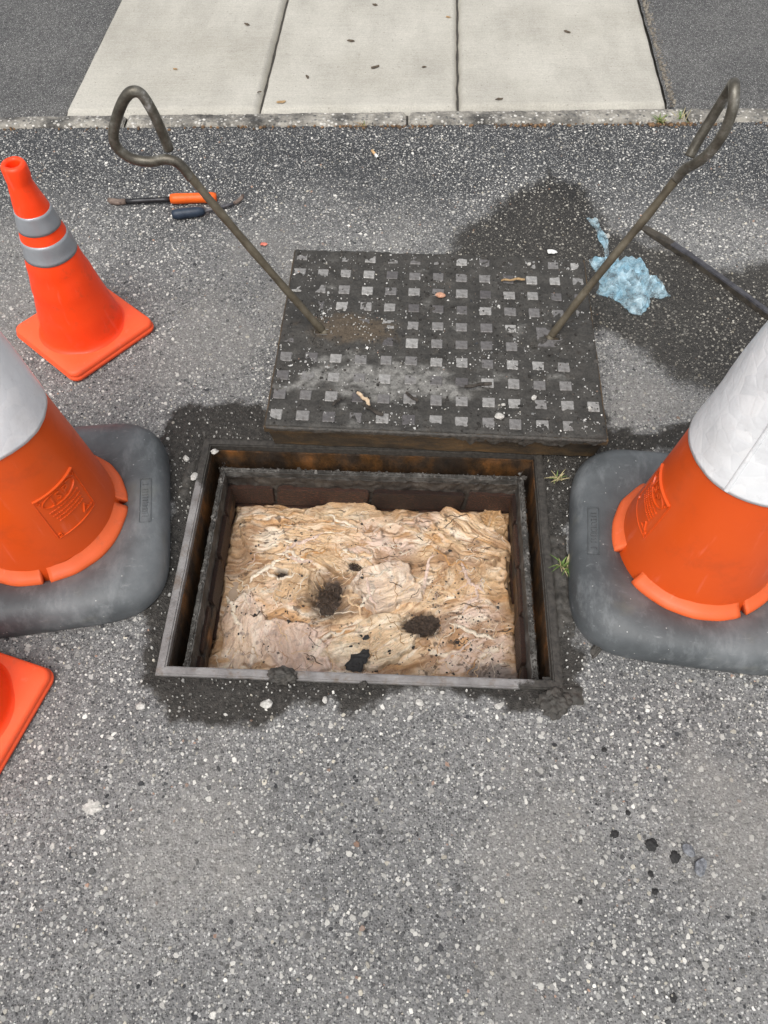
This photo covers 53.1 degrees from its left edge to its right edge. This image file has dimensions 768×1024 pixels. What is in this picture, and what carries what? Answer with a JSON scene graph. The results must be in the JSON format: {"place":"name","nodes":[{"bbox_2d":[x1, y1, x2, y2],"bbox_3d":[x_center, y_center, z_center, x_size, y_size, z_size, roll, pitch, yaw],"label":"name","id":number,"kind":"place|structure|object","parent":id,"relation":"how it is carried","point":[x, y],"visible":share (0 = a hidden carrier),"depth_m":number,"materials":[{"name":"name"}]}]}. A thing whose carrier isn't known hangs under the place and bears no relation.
{"place":"outdoors","nodes":[
{"label":"outdoors","id":0,"kind":"place"},
{"bbox_2d":[0,0,121,116],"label":"footpath","id":1,"kind":"structure","parent":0,"point":[48,49],"depth_m":2.70,"materials":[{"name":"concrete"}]},
{"bbox_2d":[67,0,688,127],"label":"driveway","id":2,"kind":"structure","parent":0,"point":[471,55],"depth_m":2.67,"materials":[{"name":"concrete"}]},
{"bbox_2d":[0,122,767,1023],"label":"road","id":3,"kind":"structure","parent":0,"point":[236,852],"depth_m":1.39,"materials":[{"name":"grey asphalt"}]},
{"bbox_2d":[0,653,53,773],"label":"traffic cone","id":4,"kind":"object","parent":3,"relation":"on","point":[25,686],"visible":1,"depth_m":1.41,"materials":[{"name":"orange plastic"}]},
{"bbox_2d":[0,156,153,380],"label":"traffic cone","id":5,"kind":"object","parent":3,"relation":"on","point":[83,322],"visible":1,"depth_m":1.80,"materials":[{"name":"orange plastic"}]},
{"bbox_2d":[0,331,169,637],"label":"traffic cone","id":6,"kind":"object","parent":3,"relation":"on","point":[84,526],"visible":1,"depth_m":1.49,"materials":[{"name":"orange rubber"}]},
{"bbox_2d":[82,799,102,814],"bbox_3d":[-0.505,0.512,1.335,0.039,0.004,0.028,0,57,0],"label":"stone","id":7,"kind":"object","parent":3,"relation":"on","point":[89,807],"visible":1,"depth_m":1.33,"materials":[{"name":"stone"}]},
{"bbox_2d":[136,702,145,709],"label":"stone","id":8,"kind":"object","parent":3,"relation":"on","point":[140,706],"visible":1,"depth_m":1.42,"materials":[{"name":"white stone"}]},
{"bbox_2d":[107,192,216,204],"bbox_3d":[-0.646,-0.909,2.233,0.317,0.030,0.030,-3,57,-2],"label":"screwdriver","id":9,"kind":"object","parent":3,"relation":"on","point":[181,198],"visible":0.83,"depth_m":2.23,"materials":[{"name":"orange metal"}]},
{"bbox_2d":[183,455,189,461],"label":"stone","id":10,"kind":"object","parent":3,"relation":"on","point":[186,458],"visible":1,"depth_m":1.74,"materials":[{"name":"white stone"}]},
{"bbox_2d":[177,452,198,500],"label":"mud bank","id":11,"kind":"structure","parent":3,"relation":"on","point":[184,489],"depth_m":1.70,"materials":[{"name":"soil"}]},
{"bbox_2d":[191,472,197,479],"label":"stone","id":12,"kind":"object","parent":3,"relation":"on","point":[194,475],"visible":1,"depth_m":1.71,"materials":[{"name":"white stone"}]},
{"bbox_2d":[171,194,243,219],"bbox_3d":[-0.502,-0.876,2.214,0.218,0.030,0.038,-18,59,-12],"label":"screwdriver","id":13,"kind":"object","parent":3,"relation":"on","point":[184,213],"visible":0.98,"depth_m":2.19,"materials":[{"name":"blue plastic"}]},
{"bbox_2d":[210,449,218,453],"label":"stone","id":14,"kind":"object","parent":3,"relation":"on","point":[214,451],"visible":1,"depth_m":1.75,"materials":[{"name":"white stone"}]},
{"bbox_2d":[260,699,272,708],"bbox_3d":[-0.218,0.356,1.429,0.021,0.011,0.019,25,61,15],"label":"stone","id":15,"kind":"object","parent":3,"relation":"on","point":[266,704],"visible":1,"depth_m":1.43,"materials":[{"name":"white stone"}]},
{"bbox_2d":[322,696,327,703],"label":"stone","id":16,"kind":"object","parent":3,"relation":"on","point":[324,699],"visible":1,"depth_m":1.43,"materials":[{"name":"white stone"}]},
{"bbox_2d":[155,439,562,690],"bbox_3d":[-0.038,0.192,1.777,0.775,0.409,0.570,2,57,1],"label":"manhole chamber","id":17,"kind":"object","parent":3,"relation":"in","point":[232,475],"visible":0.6,"depth_m":1.75,"materials":[{"name":"metal"}]},
{"bbox_2d":[267,665,297,685],"bbox_3d":[-0.191,0.310,1.458,0.062,0.028,0.037,10,58,6],"label":"mud clod","id":18,"kind":"object","parent":17,"relation":"on","point":[283,675],"visible":1,"depth_m":1.45,"materials":[{"name":"soil"}]},
{"bbox_2d":[208,502,517,678],"bbox_3d":[-0.038,0.187,1.747,0.670,0.072,0.464,2,57,1],"label":"fatberg","id":19,"kind":"object","parent":17,"relation":"in","point":[350,587],"visible":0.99,"depth_m":1.74,"materials":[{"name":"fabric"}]},
{"bbox_2d":[358,680,367,688],"bbox_3d":[-0.040,0.326,1.451,0.019,0.014,0.014,-30,62,-18],"label":"mud clod","id":20,"kind":"object","parent":3,"relation":"on","point":[362,684],"visible":1,"depth_m":1.45,"materials":[{"name":"soil"}]},
{"bbox_2d":[371,149,378,158],"bbox_3d":[-0.027,-1.101,2.368,0.008,0.008,0.046,-22,60,-14],"label":"cigarette butt","id":21,"kind":"object","parent":3,"relation":"on","point":[374,153],"visible":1,"depth_m":2.37,"materials":[{"name":"paper"}]},
{"bbox_2d":[3,121,767,130],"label":"leaf litter","id":22,"kind":"object","parent":3,"relation":"on","point":[650,124],"visible":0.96,"depth_m":2.46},
{"bbox_2d":[416,699,423,705],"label":"stone","id":23,"kind":"object","parent":3,"relation":"on","point":[419,702],"visible":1,"depth_m":1.43,"materials":[{"name":"white stone"}]},
{"bbox_2d":[264,249,608,455],"bbox_3d":[0.126,-0.400,1.858,0.754,0.095,0.598,3,57,2],"label":"manhole cover","id":24,"kind":"object","parent":3,"relation":"on","point":[394,326],"visible":0.98,"depth_m":1.79,"materials":[{"name":"metal"}]},
{"bbox_2d":[108,85,326,333],"bbox_3d":[-0.323,-0.599,1.636,0.412,0.598,0.039,5,57,3],"label":"lifting key","id":25,"kind":"object","parent":24,"relation":"on","point":[128,94],"visible":0.98,"depth_m":1.50,"materials":[{"name":"metal"}]},
{"bbox_2d":[332,397,341,405],"bbox_3d":[-0.105,-0.245,1.702,0.008,0.009,0.027,38,65,22],"label":"twig","id":26,"kind":"object","parent":24,"relation":"on","point":[336,401],"visible":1,"depth_m":1.70,"materials":[{"name":"grey wood"}]},
{"bbox_2d":[356,391,369,405],"bbox_3d":[-0.044,-0.252,1.707,0.012,0.010,0.047,-31,62,-18],"label":"wood splinter","id":27,"kind":"object","parent":24,"relation":"on","point":[362,397],"visible":1,"depth_m":1.70,"materials":[{"name":"beige wood"}]},
{"bbox_2d":[362,402,383,415],"bbox_3d":[-0.025,-0.225,1.689,0.057,0.011,0.010,31,62,18],"label":"twig","id":28,"kind":"object","parent":24,"relation":"on","point":[374,410],"visible":1,"depth_m":1.69,"materials":[{"name":"grey wood"}]},
{"bbox_2d":[435,292,444,297],"bbox_3d":[0.139,-0.535,1.895,0.026,0.012,0.017,5,57,3],"label":"brick fragment","id":29,"kind":"object","parent":24,"relation":"on","point":[440,295],"visible":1,"depth_m":1.89,"materials":[{"name":"orange brick"}]},
{"bbox_2d":[495,413,503,419],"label":"pebble","id":30,"kind":"object","parent":24,"relation":"on","point":[500,416],"visible":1,"depth_m":1.68,"materials":[{"name":"stone"}]},
{"bbox_2d":[501,278,524,280],"bbox_3d":[0.322,-0.580,1.920,0.060,0.008,0.011,0,57,0],"label":"bark strip","id":31,"kind":"object","parent":24,"relation":"on","point":[513,279],"visible":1,"depth_m":1.92,"materials":[{"name":"beige plant"}]},
{"bbox_2d":[546,77,739,339],"bbox_3d":[0.522,-0.573,1.611,0.288,0.615,0.088,-18,59,-11],"label":"lifting key","id":32,"kind":"object","parent":24,"relation":"on","point":[730,94],"visible":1,"depth_m":1.50,"materials":[{"name":"metal"}]},
{"bbox_2d":[495,703,502,708],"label":"stone","id":33,"kind":"object","parent":3,"relation":"on","point":[498,705],"visible":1,"depth_m":1.43,"materials":[{"name":"white stone"}]},
{"bbox_2d":[547,249,556,253],"bbox_3d":[0.463,-0.720,2.119,0.026,0.009,0.020,-11,58,-7],"label":"paper scrap","id":34,"kind":"object","parent":3,"relation":"on","point":[550,251],"visible":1,"depth_m":2.12,"materials":[{"name":"white paper"}]},
{"bbox_2d":[535,687,572,720],"bbox_3d":[0.318,0.355,1.431,0.070,0.029,0.061,-15,58,-9],"label":"mud clod","id":35,"kind":"object","parent":3,"relation":"on","point":[554,703],"visible":1,"depth_m":1.42,"materials":[{"name":"grey soil"}]},
{"bbox_2d":[535,489,574,676],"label":"mud bank","id":36,"kind":"structure","parent":3,"relation":"on","point":[561,592],"depth_m":1.56,"materials":[{"name":"soil"}]},
{"bbox_2d":[547,471,567,482],"bbox_3d":[0.381,-0.078,1.700,0.054,0.019,0.032,-10,58,-6],"label":"weed","id":37,"kind":"object","parent":3,"relation":"on","point":[556,477],"visible":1,"depth_m":1.70,"materials":[{"name":"plant"}]},
{"bbox_2d":[549,555,569,576],"bbox_3d":[0.375,0.111,1.573,0.079,0.028,0.063,0,57,0],"label":"weed","id":38,"kind":"object","parent":3,"relation":"on","point":[562,564],"visible":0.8,"depth_m":1.58,"materials":[{"name":"plant"}]},
{"bbox_2d":[543,677,583,705],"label":"mud bank","id":39,"kind":"structure","parent":3,"relation":"on","point":[575,692],"depth_m":1.44,"materials":[{"name":"soil"}]},
{"bbox_2d":[590,645,601,659],"bbox_3d":[0.423,0.254,1.497,0.024,0.019,0.084,34,63,20],"label":"mud clod","id":40,"kind":"object","parent":3,"relation":"on","point":[595,651],"visible":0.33,"depth_m":1.48,"materials":[{"name":"soil"}]},
{"bbox_2d":[610,830,618,838],"bbox_3d":[0.393,0.549,1.310,0.017,0.004,0.014,-7,57,-4],"label":"tar spot","id":41,"kind":"object","parent":3,"relation":"on","point":[614,834],"visible":1,"depth_m":1.31,"materials":[{"name":"black asphalt"}]},
{"bbox_2d":[590,218,666,314],"bbox_3d":[0.607,-0.685,2.059,0.174,0.074,0.385,-22,60,-14],"label":"plastic bag","id":42,"kind":"object","parent":3,"relation":"on","point":[620,291],"visible":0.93,"depth_m":2.02,"materials":[{"name":"blue plastic"}]},
{"bbox_2d":[648,870,653,876],"bbox_3d":[0.443,0.601,1.277,0.009,0.003,0.011,-14,58,-9],"label":"tar spot","id":43,"kind":"object","parent":3,"relation":"on","point":[650,874],"visible":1,"depth_m":1.28,"materials":[{"name":"black asphalt"}]},
{"bbox_2d":[644,838,658,851],"bbox_3d":[0.453,0.564,1.301,0.022,0.004,0.021,-15,58,-10],"label":"tar spot","id":44,"kind":"object","parent":3,"relation":"on","point":[651,844],"visible":1,"depth_m":1.30,"materials":[{"name":"black asphalt"}]},
{"bbox_2d":[651,888,658,894],"bbox_3d":[0.445,0.624,1.263,0.012,0.003,0.011,14,58,9],"label":"tar spot","id":45,"kind":"object","parent":3,"relation":"on","point":[654,891],"visible":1,"depth_m":1.26,"materials":[{"name":"black asphalt"}]},
{"bbox_2d":[568,321,767,675],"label":"traffic cone","id":46,"kind":"object","parent":3,"relation":"on","point":[668,558],"visible":1,"depth_m":1.43,"materials":[{"name":"orange plastic"}]},
{"bbox_2d":[670,992,677,1003],"bbox_3d":[0.446,0.748,1.183,0.013,0.003,0.015,-7,57,-5],"label":"tar spot","id":47,"kind":"object","parent":3,"relation":"on","point":[673,999],"visible":1,"depth_m":1.18,"materials":[{"name":"black asphalt"}]},
{"bbox_2d":[669,850,680,863],"bbox_3d":[0.488,0.580,1.291,0.017,0.003,0.022,36,64,21],"label":"tar spot","id":48,"kind":"object","parent":3,"relation":"on","point":[674,856],"visible":1,"depth_m":1.29,"materials":[{"name":"black asphalt"}]},
{"bbox_2d":[682,844,694,856],"bbox_3d":[0.513,0.569,1.292,0.018,0.013,0.024,-31,62,-19],"label":"stone","id":49,"kind":"object","parent":3,"relation":"on","point":[688,849],"visible":1,"depth_m":1.29,"materials":[{"name":"grey stone"}]},
{"bbox_2d":[694,858,706,876],"bbox_3d":[0.526,0.590,1.278,0.019,0.013,0.030,23,60,14],"label":"stone","id":50,"kind":"object","parent":3,"relation":"on","point":[700,867],"visible":1,"depth_m":1.27,"materials":[{"name":"grey stone"}]},
{"bbox_2d":[641,226,767,319],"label":"pinch bar","id":51,"kind":"object","parent":3,"relation":"on","point":[731,287],"visible":0.95,"depth_m":2.07,"materials":[{"name":"black metal"}]},
{"bbox_2d":[406,391,418,401],"bbox_3d":[0.062,-0.256,1.711,0.038,0.009,0.008,37,64,21],"label":"twig","id":52,"kind":"object","parent":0,"point":[408,394],"visible":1,"depth_m":1.71,"materials":[{"name":"grey wood"}]},
{"bbox_2d":[464,382,491,387],"bbox_3d":[0.212,-0.286,1.728,0.064,0.011,0.010,-8,58,-5],"label":"twig","id":53,"kind":"object","parent":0,"point":[479,384],"visible":1,"depth_m":1.73,"materials":[{"name":"grey wood"}]},
{"bbox_2d":[639,0,767,110],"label":"footpath","id":54,"kind":"structure","parent":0,"point":[709,48],"depth_m":2.71,"materials":[{"name":"grey asphalt"}]},
{"label":"ground","id":55,"kind":"structure","parent":0,"visible":0},
{"bbox_2d":[0,108,767,129],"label":"kerb","id":56,"kind":"structure","parent":55,"relation":"on","point":[608,116],"depth_m":2.47,"materials":[{"name":"concrete"}]},
{"bbox_2d":[652,112,669,123],"bbox_3d":[0.884,-1.264,2.458,0.066,0.029,0.067,0,57,0],"label":"weed","id":57,"kind":"object","parent":56,"relation":"on","point":[661,120],"visible":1,"depth_m":2.46,"materials":[{"name":"plant"}]},
{"bbox_2d":[672,107,690,122],"bbox_3d":[0.953,-1.275,2.457,0.056,0.042,0.078,0,57,0],"label":"weed","id":58,"kind":"object","parent":56,"relation":"on","point":[681,116],"visible":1,"depth_m":2.46,"materials":[{"name":"plant"}]}
]}

